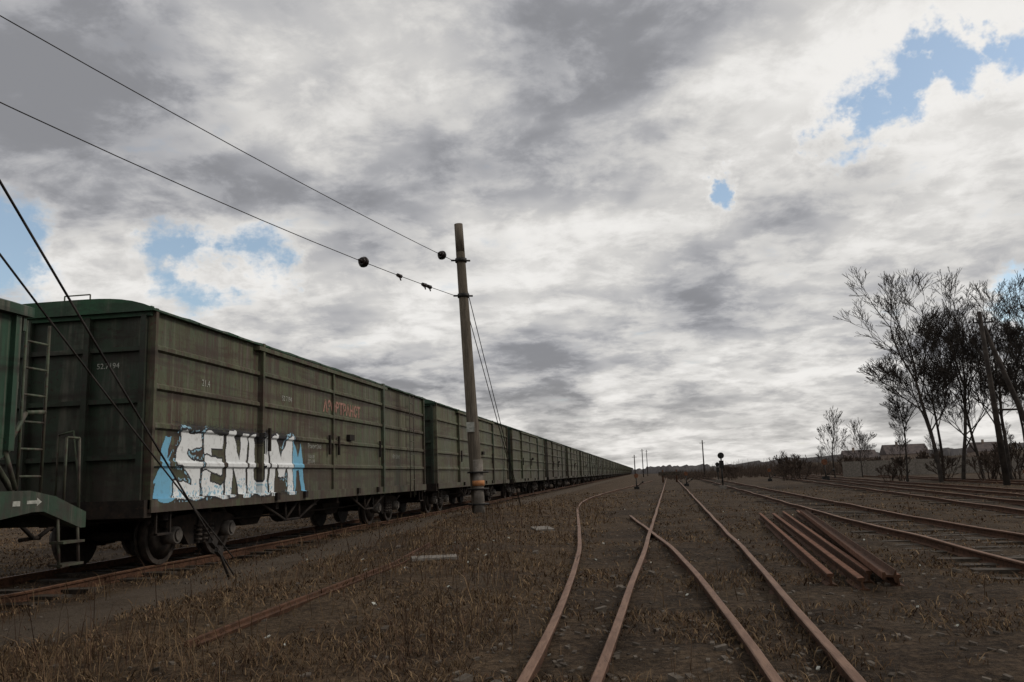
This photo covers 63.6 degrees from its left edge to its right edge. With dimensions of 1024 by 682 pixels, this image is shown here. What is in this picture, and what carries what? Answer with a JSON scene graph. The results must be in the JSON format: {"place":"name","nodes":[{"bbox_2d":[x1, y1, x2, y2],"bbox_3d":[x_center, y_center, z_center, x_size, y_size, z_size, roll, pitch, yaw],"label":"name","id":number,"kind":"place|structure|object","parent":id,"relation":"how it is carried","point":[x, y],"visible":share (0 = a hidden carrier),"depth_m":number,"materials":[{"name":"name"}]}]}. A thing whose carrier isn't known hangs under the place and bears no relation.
{"place":"outdoors","nodes":[
{"label":"outdoors","id":0,"kind":"place"},
{"bbox_2d":[0,470,1023,681],"bbox_3d":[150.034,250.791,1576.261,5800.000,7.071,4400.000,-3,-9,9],"label":"ground","id":1,"kind":"structure","parent":0,"point":[924,660],"depth_m":8.88,"materials":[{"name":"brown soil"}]},
{"bbox_2d":[0,179,234,576],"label":"guy wire","id":2,"kind":"object","parent":1,"relation":"on","point":[213,543],"visible":0.98,"depth_m":9.07,"materials":[{"name":"metal"}]},
{"bbox_2d":[183,542,435,646],"bbox_3d":[-1.977,3.194,11.132,0.376,0.252,8.663,-3,-9,8],"label":"loose rail","id":3,"kind":"object","parent":1,"relation":"on","point":[245,622],"visible":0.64,"depth_m":8.48,"materials":[{"name":"brown metal"}]},
{"bbox_2d":[0,474,629,613],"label":"railway track","id":4,"kind":"structure","parent":1,"relation":"on","point":[81,574],"depth_m":14.85,"materials":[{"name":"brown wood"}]},
{"bbox_2d":[0,298,85,568],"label":"hopper wagon","id":5,"kind":"object","parent":4,"relation":"on","point":[23,511],"visible":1,"depth_m":10.04,"materials":[{"name":"paint"}]},
{"bbox_2d":[0,294,425,567],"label":"freight wagon","id":6,"kind":"object","parent":4,"relation":"on","point":[243,431],"visible":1,"depth_m":13.97,"materials":[{"name":"paint"}]},
{"bbox_2d":[396,399,508,512],"bbox_3d":[-3.056,5.330,37.617,3.440,4.398,17.660,-3,-9,9],"label":"freight wagon","id":7,"kind":"object","parent":4,"relation":"on","point":[447,469],"visible":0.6,"depth_m":32.73,"materials":[{"name":"paint"}]},
{"bbox_2d":[484,426,546,498],"bbox_3d":[-0.319,8.047,54.789,3.440,4.398,17.660,-3,-9,9],"label":"freight wagon","id":8,"kind":"object","parent":4,"relation":"on","point":[526,451],"visible":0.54,"depth_m":51.93,"materials":[{"name":"paint"}]},
{"bbox_2d":[520,439,567,491],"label":"freight wagon","id":9,"kind":"object","parent":4,"relation":"on","point":[556,463],"visible":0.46,"depth_m":69.28,"materials":[{"name":"paint"}]},
{"bbox_2d":[546,446,580,487],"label":"freight wagon","id":10,"kind":"object","parent":4,"relation":"on","point":[573,465],"visible":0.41,"depth_m":86.83,"materials":[{"name":"paint"}]},
{"bbox_2d":[565,450,590,484],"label":"freight wagon","id":11,"kind":"object","parent":4,"relation":"on","point":[585,464],"visible":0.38,"depth_m":104.39,"materials":[{"name":"paint"}]},
{"bbox_2d":[580,453,597,482],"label":"freight wagon","id":12,"kind":"object","parent":4,"relation":"on","point":[593,466],"visible":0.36,"depth_m":121.88,"materials":[{"name":"paint"}]},
{"bbox_2d":[584,456,602,481],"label":"freight wagon","id":13,"kind":"object","parent":4,"relation":"on","point":[599,467],"visible":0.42,"depth_m":140.04,"materials":[{"name":"paint"}]},
{"bbox_2d":[598,458,606,479],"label":"freight wagon","id":14,"kind":"object","parent":4,"relation":"on","point":[604,467],"visible":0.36,"depth_m":157.10,"materials":[{"name":"paint"}]},
{"bbox_2d":[603,459,609,478],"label":"freight wagon","id":15,"kind":"object","parent":4,"relation":"on","point":[608,466],"visible":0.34,"depth_m":173.50,"materials":[{"name":"paint"}]},
{"bbox_2d":[607,461,612,478],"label":"freight wagon","id":16,"kind":"object","parent":4,"relation":"on","point":[611,468],"visible":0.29,"depth_m":191.48,"materials":[{"name":"paint"}]},
{"bbox_2d":[610,462,615,477],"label":"freight wagon","id":17,"kind":"object","parent":4,"relation":"on","point":[614,471],"visible":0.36,"depth_m":208.35,"materials":[{"name":"paint"}]},
{"bbox_2d":[451,223,520,512],"bbox_3d":[-0.728,1.428,29.171,1.072,9.415,7.879,-3,-9,9],"label":"utility pole","id":18,"kind":"object","parent":1,"relation":"on","point":[477,488],"visible":0.96,"depth_m":25.61,"materials":[{"name":"brown wood"}]},
{"bbox_2d":[0,15,454,295],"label":"overhead wire","id":19,"kind":"object","parent":18,"relation":"attached to","point":[363,261],"visible":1,"depth_m":17.41,"materials":[{"name":"metal"}]},
{"bbox_2d":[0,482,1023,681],"bbox_3d":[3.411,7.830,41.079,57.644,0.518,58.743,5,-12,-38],"label":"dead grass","id":20,"kind":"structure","parent":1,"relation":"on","point":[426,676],"depth_m":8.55,"materials":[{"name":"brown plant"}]},
{"bbox_2d":[265,504,958,669],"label":"litter","id":21,"kind":"object","parent":1,"relation":"on","point":[817,667],"visible":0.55,"depth_m":8.79,"materials":[{"name":"white paper"}]},
{"bbox_2d":[634,473,643,488],"bbox_3d":[9.892,10.970,64.332,0.793,1.302,0.400,-3,-9,9],"label":"switch stand","id":22,"kind":"object","parent":1,"relation":"on","point":[636,477],"visible":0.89,"depth_m":64.29,"materials":[{"name":"black metal"}]},
{"bbox_2d":[516,480,783,681],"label":"railway track","id":23,"kind":"structure","parent":1,"relation":"on","point":[531,669],"depth_m":7.09,"materials":[{"name":"brown metal"}]},
{"bbox_2d":[684,472,692,485],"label":"switch stand","id":24,"kind":"object","parent":1,"relation":"on","point":[686,483],"visible":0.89,"depth_m":71.46,"materials":[{"name":"black metal"}]},
{"bbox_2d":[702,440,704,474],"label":"line pole","id":25,"kind":"object","parent":1,"relation":"on","point":[703,458],"visible":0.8,"depth_m":145.00,"materials":[{"name":"brown wood"}]},
{"bbox_2d":[715,462,720,481],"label":"dwarf signal","id":26,"kind":"object","parent":1,"relation":"on","point":[717,470],"visible":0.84,"depth_m":91.37,"materials":[{"name":"black metal"}]},
{"bbox_2d":[717,452,726,488],"bbox_3d":[14.668,9.102,57.717,0.440,2.620,0.440,-3,-9,9],"label":"dwarf signal","id":27,"kind":"object","parent":1,"relation":"on","point":[720,455],"visible":0.89,"depth_m":57.68,"materials":[{"name":"black metal"}]},
{"bbox_2d":[590,478,865,681],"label":"railway track","id":28,"kind":"structure","parent":1,"relation":"on","point":[845,668],"depth_m":7.07,"materials":[{"name":"brown metal"}]},
{"bbox_2d":[658,469,680,482],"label":"buffer stop","id":29,"kind":"object","parent":28,"relation":"on","point":[662,473],"visible":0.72,"depth_m":96.90,"materials":[{"name":"brown wood"}]},
{"bbox_2d":[723,466,734,479],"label":"bush","id":30,"kind":"object","parent":1,"relation":"on","point":[730,470],"visible":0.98,"depth_m":100.68,"materials":[{"name":"brown plant"}]},
{"bbox_2d":[725,466,742,479],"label":"bush","id":31,"kind":"object","parent":1,"relation":"on","point":[736,468],"visible":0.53,"depth_m":105.53,"materials":[{"name":"brown plant"}]},
{"bbox_2d":[767,468,774,480],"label":"switch stand","id":32,"kind":"object","parent":1,"relation":"on","point":[769,470],"visible":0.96,"depth_m":83.83,"materials":[{"name":"black metal"}]},
{"bbox_2d":[776,464,798,480],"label":"bush","id":33,"kind":"object","parent":1,"relation":"on","point":[785,471],"visible":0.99,"depth_m":83.43,"materials":[{"name":"brown plant"}]},
{"bbox_2d":[768,453,809,479],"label":"bush","id":34,"kind":"object","parent":1,"relation":"on","point":[785,458],"visible":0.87,"depth_m":85.66,"materials":[{"name":"brown plant"}]},
{"bbox_2d":[783,460,801,476],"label":"bush","id":35,"kind":"object","parent":1,"relation":"on","point":[790,462],"visible":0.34,"depth_m":106.17,"materials":[{"name":"brown plant"}]},
{"bbox_2d":[788,460,816,478],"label":"bush","id":36,"kind":"object","parent":1,"relation":"on","point":[799,464],"visible":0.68,"depth_m":87.26,"materials":[{"name":"brown plant"}]},
{"bbox_2d":[816,445,829,470],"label":"bare tree","id":37,"kind":"object","parent":1,"relation":"on","point":[821,456],"visible":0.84,"depth_m":121.22,"materials":[{"name":"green plant"}]},
{"bbox_2d":[821,459,834,479],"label":"switch stand","id":38,"kind":"object","parent":1,"relation":"on","point":[824,463],"visible":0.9,"depth_m":77.33,"materials":[{"name":"black metal"}]},
{"bbox_2d":[758,509,904,590],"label":"stacked rails","id":39,"kind":"object","parent":1,"relation":"on","point":[849,567],"visible":0.96,"depth_m":11.74,"materials":[{"name":"brown metal"}]},
{"bbox_2d":[815,407,850,477],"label":"bare tree","id":40,"kind":"object","parent":1,"relation":"on","point":[829,431],"visible":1,"depth_m":87.14,"materials":[{"name":"brown plant"}]},
{"bbox_2d":[661,452,1021,479],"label":"distant brush","id":41,"kind":"object","parent":1,"relation":"on","point":[761,470],"visible":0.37,"depth_m":130.91,"materials":[{"name":"brown plant"}]},
{"bbox_2d":[836,455,859,467],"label":"bush","id":42,"kind":"object","parent":1,"relation":"on","point":[844,457],"visible":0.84,"depth_m":98.67,"materials":[{"name":"plant"}]},
{"bbox_2d":[839,417,876,476],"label":"bare tree","id":43,"kind":"object","parent":1,"relation":"on","point":[858,434],"visible":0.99,"depth_m":87.86,"materials":[{"name":"brown plant"}]},
{"bbox_2d":[695,477,1023,580],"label":"railway track","id":44,"kind":"structure","parent":1,"relation":"on","point":[1009,565],"depth_m":16.07,"materials":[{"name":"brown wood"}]},
{"bbox_2d":[840,447,878,461],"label":"brick house","id":45,"kind":"structure","parent":1,"relation":"on","point":[872,456],"depth_m":248.28,"materials":[{"name":"brick"}]},
{"bbox_2d":[851,436,876,459],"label":"bare tree","id":46,"kind":"object","parent":1,"relation":"on","point":[864,448],"visible":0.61,"depth_m":113.06,"materials":[{"name":"brown plant"}]},
{"bbox_2d":[861,455,882,460],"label":"bush","id":47,"kind":"object","parent":1,"relation":"on","point":[875,458],"visible":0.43,"depth_m":100.97,"materials":[{"name":"plant"}]},
{"bbox_2d":[875,463,899,482],"bbox_3d":[27.206,9.609,59.771,1.831,1.560,1.465,-9,-11,35],"label":"bush","id":48,"kind":"object","parent":1,"relation":"on","point":[889,467],"visible":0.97,"depth_m":59.69,"materials":[{"name":"plant"}]},
{"bbox_2d":[759,475,1023,517],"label":"railway track","id":49,"kind":"structure","parent":1,"relation":"on","point":[943,501],"depth_m":30.99,"materials":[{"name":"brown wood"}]},
{"bbox_2d":[883,456,910,480],"bbox_3d":[28.803,9.612,61.471,1.969,2.087,2.836,-9,-11,35],"label":"bush","id":50,"kind":"object","parent":1,"relation":"on","point":[898,462],"visible":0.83,"depth_m":61.38,"materials":[{"name":"plant"}]},
{"bbox_2d":[834,266,960,481],"bbox_3d":[27.057,2.397,57.568,7.597,14.979,8.127,-7,-11,30],"label":"bare tree","id":51,"kind":"object","parent":1,"relation":"on","point":[928,331],"visible":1,"depth_m":57.04,"materials":[{"name":"brown plant"}]},
{"bbox_2d":[890,427,910,456],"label":"bare tree","id":52,"kind":"object","parent":1,"relation":"on","point":[898,441],"visible":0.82,"depth_m":116.88,"materials":[{"name":"brown plant"}]},
{"bbox_2d":[879,442,928,459],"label":"brick house","id":53,"kind":"structure","parent":1,"relation":"on","point":[913,449],"depth_m":253.81,"materials":[{"name":"brick"}]},
{"bbox_2d":[790,474,1023,498],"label":"railway track","id":54,"kind":"structure","parent":1,"relation":"on","point":[981,491],"depth_m":42.22,"materials":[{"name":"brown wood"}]},
{"bbox_2d":[878,366,950,481],"bbox_3d":[28.582,5.729,58.286,5.011,8.462,4.063,-5,-10,19],"label":"bare tree","id":55,"kind":"object","parent":1,"relation":"on","point":[894,413],"visible":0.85,"depth_m":58.61,"materials":[{"name":"brown plant"}]},
{"bbox_2d":[812,472,1023,484],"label":"railway track","id":56,"kind":"structure","parent":1,"relation":"on","point":[993,481],"depth_m":56.94,"materials":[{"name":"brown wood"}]},
{"bbox_2d":[871,305,974,478],"bbox_3d":[31.823,4.030,63.440,6.385,13.297,7.874,-4,-9,10],"label":"bare tree","id":57,"kind":"object","parent":1,"relation":"on","point":[935,416],"visible":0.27,"depth_m":64.87,"materials":[{"name":"brown plant"}]},
{"bbox_2d":[916,450,940,458],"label":"bush","id":58,"kind":"object","parent":1,"relation":"on","point":[922,455],"visible":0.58,"depth_m":96.43,"materials":[{"name":"plant"}]},
{"bbox_2d":[923,435,939,455],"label":"bare tree","id":59,"kind":"object","parent":1,"relation":"on","point":[928,443],"visible":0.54,"depth_m":121.08,"materials":[{"name":"brown plant"}]},
{"bbox_2d":[842,455,1023,476],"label":"concrete fence","id":60,"kind":"object","parent":1,"relation":"on","point":[915,467],"visible":0.38,"depth_m":91.23,"materials":[{"name":"grey concrete"}]},
{"bbox_2d":[925,454,961,479],"bbox_3d":[30.722,9.038,58.394,2.442,2.081,1.953,1,-10,-20],"label":"bush","id":61,"kind":"object","parent":1,"relation":"on","point":[950,461],"visible":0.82,"depth_m":58.28,"materials":[{"name":"brown plant"}]},
{"bbox_2d":[911,306,999,478],"bbox_3d":[33.542,3.802,62.419,5.803,13.319,6.556,-1,-9,-8],"label":"bare tree","id":62,"kind":"object","parent":1,"relation":"on","point":[954,404],"visible":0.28,"depth_m":62.01,"materials":[{"name":"brown plant"}]},
{"bbox_2d":[900,267,1023,479],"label":"bare tree","id":63,"kind":"object","parent":1,"relation":"on","point":[966,413],"visible":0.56,"depth_m":56.65,"materials":[{"name":"brown plant"}]},
{"bbox_2d":[936,269,1023,479],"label":"bare tree","id":64,"kind":"object","parent":1,"relation":"on","point":[979,371],"visible":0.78,"depth_m":55.26,"materials":[{"name":"brown plant"}]},
{"bbox_2d":[937,309,1023,440],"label":"bare tree","id":65,"kind":"object","parent":1,"relation":"on","point":[1016,368],"visible":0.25,"depth_m":58.29,"materials":[{"name":"brown plant"}]},
{"bbox_2d":[966,452,999,480],"bbox_3d":[30.572,8.216,53.346,2.442,2.081,1.953,-11,-13,43],"label":"bush","id":66,"kind":"object","parent":1,"relation":"on","point":[987,459],"visible":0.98,"depth_m":53.27,"materials":[{"name":"brown plant"}]},
{"bbox_2d":[966,439,1004,456],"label":"brick house","id":67,"kind":"structure","parent":1,"relation":"on","point":[983,445],"depth_m":262.69,"materials":[{"name":"brick"}]},
{"bbox_2d":[973,449,1012,479],"bbox_3d":[32.417,8.459,55.895,2.024,2.342,2.269,-3,-9,5],"label":"bush","id":68,"kind":"object","parent":1,"relation":"on","point":[992,454],"visible":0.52,"depth_m":55.74,"materials":[{"name":"brown plant"}]},
{"bbox_2d":[972,311,1023,484],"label":"frame pole","id":69,"kind":"object","parent":1,"relation":"on","point":[984,334],"visible":0.91,"depth_m":44.61,"materials":[{"name":"brown wood"}]},
{"bbox_2d":[981,441,1023,478],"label":"bush","id":70,"kind":"object","parent":1,"relation":"on","point":[1016,455],"visible":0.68,"depth_m":56.55,"materials":[{"name":"plant"}]},
{"bbox_2d":[995,422,1014,450],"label":"bare tree","id":71,"kind":"object","parent":1,"relation":"on","point":[1009,438],"visible":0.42,"depth_m":108.43,"materials":[{"name":"brown plant"}]},
{"bbox_2d":[992,295,1023,412],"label":"bare tree","id":72,"kind":"object","parent":1,"relation":"on","point":[1013,348],"visible":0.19,"depth_m":60.50,"materials":[{"name":"brown plant"}]},
{"bbox_2d":[995,274,1023,402],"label":"bare tree","id":73,"kind":"object","parent":1,"relation":"on","point":[1019,388],"visible":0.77,"depth_m":54.03,"materials":[{"name":"brown plant"}]},
{"bbox_2d":[0,0,1023,468],"label":"sky","id":74,"kind":"structure","parent":0,"point":[663,207],"materials":[{"name":"grey"}]},
{"bbox_2d":[631,442,1023,473],"bbox_3d":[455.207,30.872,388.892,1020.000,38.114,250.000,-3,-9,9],"label":"hills","id":75,"kind":"structure","parent":0,"point":[687,468],"depth_m":501.60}
]}

